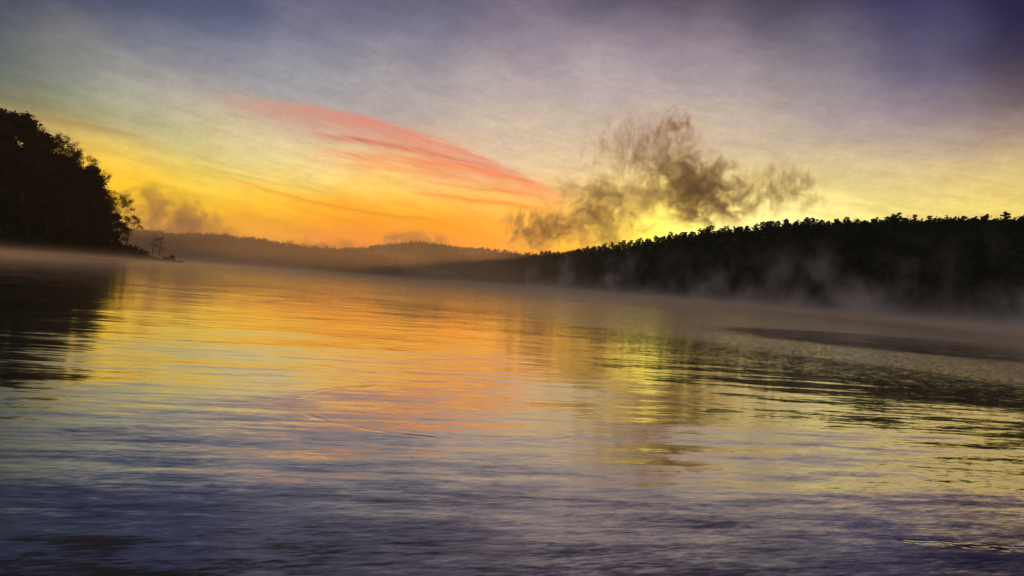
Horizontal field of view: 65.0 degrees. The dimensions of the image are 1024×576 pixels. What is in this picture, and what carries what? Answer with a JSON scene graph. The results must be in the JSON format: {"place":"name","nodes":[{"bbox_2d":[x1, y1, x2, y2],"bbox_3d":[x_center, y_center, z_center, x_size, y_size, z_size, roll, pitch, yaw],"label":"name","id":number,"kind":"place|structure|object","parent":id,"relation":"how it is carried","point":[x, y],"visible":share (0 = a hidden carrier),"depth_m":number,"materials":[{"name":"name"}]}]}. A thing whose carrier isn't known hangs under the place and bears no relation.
{"place":"outdoors","nodes":[
{"label":"outdoors","id":0,"kind":"place"},
{"bbox_2d":[0,171,185,262],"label":"headland","id":1,"kind":"structure","parent":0,"point":[31,249],"depth_m":327.33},
{"bbox_2d":[0,108,19,145],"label":"leafy tree","id":2,"kind":"object","parent":1,"relation":"on","point":[4,110],"visible":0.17,"depth_m":348.93,"materials":[{"name":"black plant"}]},
{"bbox_2d":[0,139,30,192],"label":"leafy tree","id":3,"kind":"object","parent":1,"relation":"on","point":[5,155],"visible":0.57,"depth_m":324.31,"materials":[{"name":"black plant"}]},
{"bbox_2d":[0,110,44,162],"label":"leafy tree","id":4,"kind":"object","parent":1,"relation":"on","point":[26,122],"visible":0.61,"depth_m":343.59,"materials":[{"name":"black plant"}]},
{"bbox_2d":[2,127,52,177],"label":"leafy tree","id":5,"kind":"object","parent":1,"relation":"on","point":[25,138],"visible":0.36,"depth_m":346.01,"materials":[{"name":"black plant"}]},
{"bbox_2d":[14,197,51,239],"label":"leafy tree","id":6,"kind":"object","parent":1,"relation":"on","point":[39,216],"visible":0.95,"depth_m":321.49,"materials":[{"name":"black plant"}]},
{"bbox_2d":[16,134,65,174],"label":"leafy tree","id":7,"kind":"object","parent":1,"relation":"on","point":[42,151],"visible":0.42,"depth_m":345.89,"materials":[{"name":"black plant"}]},
{"bbox_2d":[31,201,65,244],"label":"leafy tree","id":8,"kind":"object","parent":1,"relation":"on","point":[55,208],"visible":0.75,"depth_m":328.78,"materials":[{"name":"black plant"}]},
{"bbox_2d":[54,132,70,155],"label":"thin leaved tree","id":9,"kind":"object","parent":1,"relation":"on","point":[62,140],"visible":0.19,"depth_m":368.94,"materials":[{"name":"black plant"}]},
{"bbox_2d":[0,186,132,257],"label":"undergrowth","id":10,"kind":"object","parent":1,"relation":"on","point":[106,249],"visible":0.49,"depth_m":329.13,"materials":[{"name":"black plant"}]},
{"bbox_2d":[46,151,86,187],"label":"leafy tree","id":11,"kind":"object","parent":1,"relation":"on","point":[57,170],"visible":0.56,"depth_m":348.03,"materials":[{"name":"black plant"}]},
{"bbox_2d":[54,140,84,164],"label":"thin leaved tree","id":12,"kind":"object","parent":1,"relation":"on","point":[71,149],"visible":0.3,"depth_m":368.57,"materials":[{"name":"black plant"}]},
{"bbox_2d":[64,168,97,213],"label":"leafy tree","id":13,"kind":"object","parent":1,"relation":"on","point":[85,192],"visible":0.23,"depth_m":353.16,"materials":[{"name":"black plant"}]},
{"bbox_2d":[63,156,103,214],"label":"leafy tree","id":14,"kind":"object","parent":1,"relation":"on","point":[92,172],"visible":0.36,"depth_m":356.99,"materials":[{"name":"black plant"}]},
{"bbox_2d":[74,153,98,167],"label":"thin leaved tree","id":15,"kind":"object","parent":1,"relation":"on","point":[82,157],"visible":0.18,"depth_m":378.13,"materials":[{"name":"black plant"}]},
{"bbox_2d":[66,175,112,214],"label":"leafy tree","id":16,"kind":"object","parent":1,"relation":"on","point":[100,183],"visible":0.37,"depth_m":356.95,"materials":[{"name":"black plant"}]},
{"bbox_2d":[80,188,113,224],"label":"leafy tree","id":17,"kind":"object","parent":1,"relation":"on","point":[105,207],"visible":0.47,"depth_m":357.60,"materials":[{"name":"black plant"}]},
{"bbox_2d":[83,157,111,181],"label":"thin leaved tree","id":18,"kind":"object","parent":1,"relation":"on","point":[94,165],"visible":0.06,"depth_m":372.80,"materials":[{"name":"black plant"}]},
{"bbox_2d":[89,229,107,254],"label":"leafy tree","id":19,"kind":"object","parent":1,"relation":"on","point":[101,235],"visible":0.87,"depth_m":349.00,"materials":[{"name":"black plant"}]},
{"bbox_2d":[103,185,123,213],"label":"thin leaved tree","id":20,"kind":"object","parent":1,"relation":"on","point":[110,196],"visible":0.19,"depth_m":374.36,"materials":[{"name":"black plant"}]},
{"bbox_2d":[106,233,121,247],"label":"leafy tree","id":21,"kind":"object","parent":1,"relation":"on","point":[110,237],"visible":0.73,"depth_m":363.49,"materials":[{"name":"black plant"}]},
{"bbox_2d":[102,212,126,238],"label":"leafy tree","id":22,"kind":"object","parent":1,"relation":"on","point":[117,225],"visible":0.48,"depth_m":363.19,"materials":[{"name":"black plant"}]},
{"bbox_2d":[107,193,134,233],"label":"thin leaved tree","id":23,"kind":"object","parent":1,"relation":"on","point":[124,200],"visible":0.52,"depth_m":380.32,"materials":[{"name":"black plant"}]},
{"bbox_2d":[118,247,132,259],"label":"shrub","id":24,"kind":"object","parent":1,"relation":"on","point":[126,254],"visible":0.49,"depth_m":363.85,"materials":[{"name":"brown plant"}]},
{"bbox_2d":[113,215,143,242],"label":"thin leaved tree","id":25,"kind":"object","parent":1,"relation":"on","point":[137,221],"visible":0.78,"depth_m":383.71,"materials":[{"name":"black plant"}]},
{"bbox_2d":[126,244,139,257],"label":"shrub","id":26,"kind":"object","parent":1,"relation":"on","point":[132,248],"visible":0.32,"depth_m":372.97,"materials":[{"name":"black plant"}]},
{"bbox_2d":[131,248,149,258],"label":"shrub","id":27,"kind":"object","parent":1,"relation":"on","point":[142,252],"visible":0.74,"depth_m":377.08,"materials":[{"name":"brown plant"}]},
{"bbox_2d":[154,237,164,259],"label":"ragged tree","id":28,"kind":"object","parent":1,"relation":"on","point":[162,238],"visible":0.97,"depth_m":398.06,"materials":[{"name":"brown plant"}]},
{"bbox_2d":[167,255,174,261],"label":"shrub","id":29,"kind":"object","parent":1,"relation":"on","point":[171,258],"visible":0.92,"depth_m":397.39,"materials":[{"name":"brown plant"}]},
{"bbox_2d":[137,242,454,281],"bbox_3d":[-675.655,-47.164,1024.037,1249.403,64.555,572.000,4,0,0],"label":"hill","id":30,"kind":"structure","parent":0,"point":[406,273],"depth_m":790.27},
{"bbox_2d":[112,228,405,275],"bbox_3d":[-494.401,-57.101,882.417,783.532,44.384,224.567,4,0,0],"label":"woodland","id":31,"kind":"object","parent":30,"relation":"on","point":[213,244],"visible":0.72,"depth_m":821.10,"materials":[{"name":"brown plant"}]},
{"bbox_2d":[402,253,496,274],"bbox_3d":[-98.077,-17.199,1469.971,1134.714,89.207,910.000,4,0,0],"label":"hill","id":32,"kind":"structure","parent":0,"point":[432,270],"depth_m":1116.08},
{"bbox_2d":[338,240,560,274],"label":"woodland","id":33,"kind":"object","parent":32,"relation":"on","point":[423,254],"visible":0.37,"depth_m":1205.74,"materials":[{"name":"brown plant"}]},
{"bbox_2d":[0,251,1023,575],"bbox_3d":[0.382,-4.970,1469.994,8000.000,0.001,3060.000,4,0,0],"label":"water","id":34,"kind":"structure","parent":0,"point":[184,419],"depth_m":12.53,"materials":[{"name":"liquid"}]},
{"bbox_2d":[0,0,1023,255],"label":"sky","id":35,"kind":"structure","parent":0,"point":[521,126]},
{"bbox_2d":[454,235,1023,329],"bbox_3d":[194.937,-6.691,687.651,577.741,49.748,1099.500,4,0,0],"label":"hill","id":36,"kind":"structure","parent":0,"point":[996,320],"depth_m":469.45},
{"bbox_2d":[701,232,708,239],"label":"pine tree","id":37,"kind":"object","parent":36,"relation":"on","point":[706,233],"visible":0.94,"depth_m":569.84,"materials":[{"name":"black plant"}]},
{"bbox_2d":[706,225,714,232],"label":"pine tree","id":38,"kind":"object","parent":36,"relation":"on","point":[710,227],"visible":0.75,"depth_m":578.97,"materials":[{"name":"black plant"}]},
{"bbox_2d":[722,226,729,233],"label":"pine tree","id":39,"kind":"object","parent":36,"relation":"on","point":[725,228],"visible":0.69,"depth_m":556.96,"materials":[{"name":"black plant"}]},
{"bbox_2d":[457,213,1023,323],"bbox_3d":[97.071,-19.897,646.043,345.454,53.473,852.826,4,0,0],"label":"slope woodland","id":40,"kind":"object","parent":36,"relation":"on","point":[960,238],"visible":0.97,"depth_m":397.39,"materials":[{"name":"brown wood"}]},
{"bbox_2d":[508,218,998,263],"bbox_3d":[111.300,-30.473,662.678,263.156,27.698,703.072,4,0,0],"label":"crest woodland","id":41,"kind":"object","parent":36,"relation":"on","point":[690,240],"visible":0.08,"depth_m":631.49,"materials":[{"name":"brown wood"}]},
{"bbox_2d":[759,225,765,238],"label":"pine tree","id":42,"kind":"object","parent":36,"relation":"on","point":[764,229],"visible":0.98,"depth_m":507.55,"materials":[{"name":"black plant"}]},
{"bbox_2d":[799,221,808,230],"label":"pine tree","id":43,"kind":"object","parent":36,"relation":"on","point":[802,225],"visible":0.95,"depth_m":463.75,"materials":[{"name":"black plant"}]},
{"bbox_2d":[811,217,820,223],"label":"pine tree","id":44,"kind":"object","parent":36,"relation":"on","point":[813,220],"visible":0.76,"depth_m":466.25,"materials":[{"name":"black plant"}]},
{"bbox_2d":[1002,212,1011,220],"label":"pine tree","id":45,"kind":"object","parent":36,"relation":"on","point":[1006,214],"visible":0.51,"depth_m":355.00,"materials":[{"name":"black plant"}]}
]}

